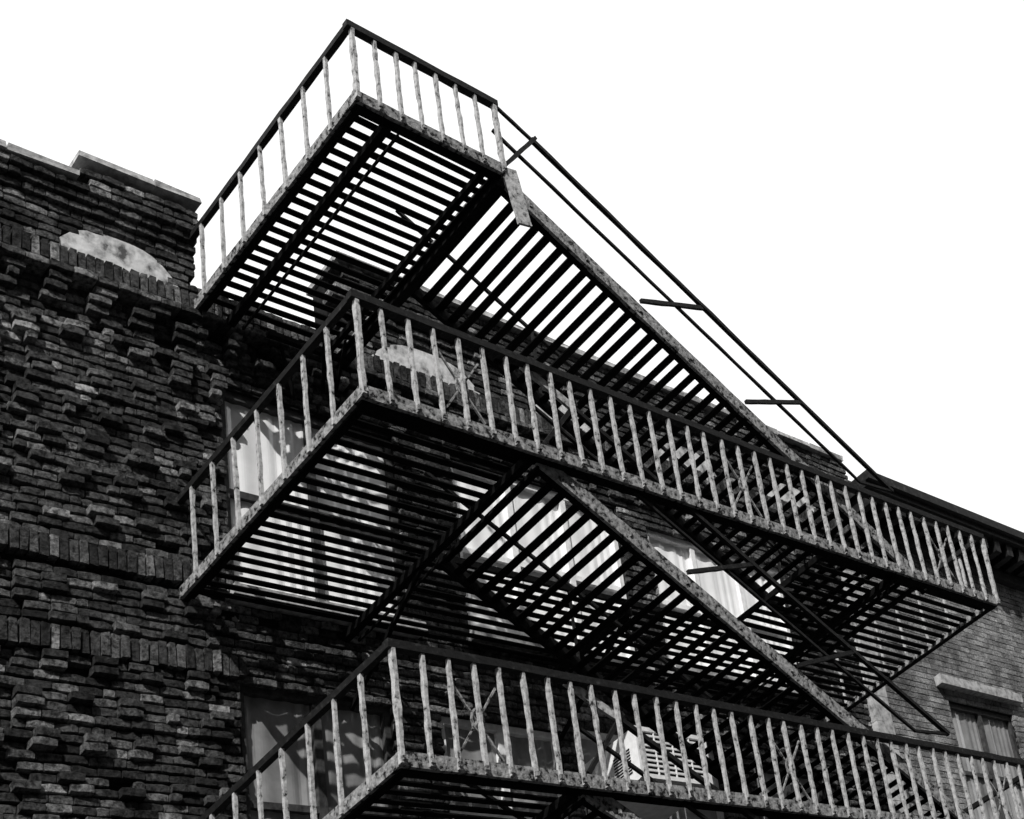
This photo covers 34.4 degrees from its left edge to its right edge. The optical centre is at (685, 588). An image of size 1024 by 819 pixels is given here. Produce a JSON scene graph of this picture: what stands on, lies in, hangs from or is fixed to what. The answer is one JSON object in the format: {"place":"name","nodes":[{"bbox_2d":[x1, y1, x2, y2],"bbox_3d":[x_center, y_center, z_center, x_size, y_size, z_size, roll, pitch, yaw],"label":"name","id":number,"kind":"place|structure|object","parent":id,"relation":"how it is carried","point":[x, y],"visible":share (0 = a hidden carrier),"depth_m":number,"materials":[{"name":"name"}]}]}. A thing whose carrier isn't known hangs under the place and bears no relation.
{"place":"outdoors","nodes":[
{"label":"outdoors","id":0,"kind":"place"},
{"bbox_2d":[0,0,1023,531],"label":"sky","id":1,"kind":"structure","parent":0,"point":[840,183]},
{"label":"pavement","id":2,"kind":"structure","parent":0,"visible":0},
{"bbox_2d":[0,278,886,818],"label":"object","id":3,"kind":"object","parent":2,"relation":"on","point":[230,616],"visible":0.16,"depth_m":17.70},
{"bbox_2d":[58,230,814,511],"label":"arch panels","id":4,"kind":"object","parent":3,"relation":"attached to","point":[124,255],"visible":0.37,"depth_m":17.29,"materials":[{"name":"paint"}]},
{"bbox_2d":[0,151,909,818],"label":"brickwork","id":5,"kind":"object","parent":3,"relation":"on","point":[112,439],"visible":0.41,"depth_m":16.26,"materials":[{"name":"brick"}]},
{"bbox_2d":[0,139,843,461],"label":"parapet coping","id":6,"kind":"object","parent":5,"relation":"on","point":[132,179],"visible":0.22,"depth_m":17.72,"materials":[{"name":"stone"}]},
{"bbox_2d":[225,582,806,700],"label":"sills and lintels","id":7,"kind":"structure","parent":5,"relation":"attached to","point":[282,611],"depth_m":17.90,"materials":[{"name":"stone"}]},
{"bbox_2d":[225,401,786,683],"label":"curtained panes","id":8,"kind":"object","parent":3,"relation":"on","point":[720,587],"visible":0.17,"depth_m":18.85,"materials":[{"name":"white glass"}]},
{"bbox_2d":[220,391,822,818],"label":"dark window frames","id":9,"kind":"structure","parent":3,"relation":"on","point":[322,807],"depth_m":17.33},
{"bbox_2d":[244,696,812,818],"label":"blind panes","id":10,"kind":"object","parent":9,"relation":"in","point":[270,724],"visible":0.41,"depth_m":17.02,"materials":[{"name":"grey glass"}]},
{"bbox_2d":[175,18,1023,818],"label":"fire escape","id":11,"kind":"object","parent":3,"relation":"attached to","point":[889,564],"visible":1,"depth_m":17.28,"materials":[{"name":"black metal"}]},
{"bbox_2d":[440,460,795,818],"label":"window frames","id":12,"kind":"structure","parent":3,"relation":"on","point":[497,730],"depth_m":20.84,"materials":[{"name":"paint"}]},
{"bbox_2d":[585,725,712,818],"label":"air conditioner","id":13,"kind":"object","parent":12,"relation":"attached to","point":[614,767],"visible":0.37,"depth_m":19.47,"materials":[{"name":"white metal"}]},
{"bbox_2d":[841,541,912,814],"bbox_3d":[3.638,5.522,23.984,2.755,13.614,0.498,-32,-29,21],"label":"stone pilaster","id":14,"kind":"object","parent":3,"relation":"attached to","point":[881,718],"visible":0.3,"depth_m":25.43,"materials":[{"name":"grey stone"}]},
{"bbox_2d":[948,701,1023,771],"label":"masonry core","id":15,"kind":"object","parent":2,"relation":"on","point":[992,712],"visible":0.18,"depth_m":28.70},
{"bbox_2d":[842,470,1023,591],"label":"cornice","id":16,"kind":"structure","parent":15,"relation":"attached to","point":[1005,546],"depth_m":28.91,"materials":[{"name":"metal"}]},
{"bbox_2d":[857,535,1023,818],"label":"brickwork","id":17,"kind":"object","parent":15,"relation":"on","point":[987,649],"visible":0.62,"depth_m":28.13,"materials":[{"name":"grey brick"}]},
{"bbox_2d":[934,673,1022,705],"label":"sills and lintels","id":18,"kind":"structure","parent":15,"relation":"on","point":[947,682],"depth_m":28.18,"materials":[{"name":"stone"}]},
{"bbox_2d":[949,703,1023,818],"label":"dark window frames","id":19,"kind":"structure","parent":15,"relation":"on","point":[979,715],"depth_m":28.12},
{"bbox_2d":[950,710,1023,818],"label":"blind panes","id":20,"kind":"object","parent":19,"relation":"in","point":[968,735],"visible":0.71,"depth_m":28.00,"materials":[{"name":"grey glass"}]}
]}

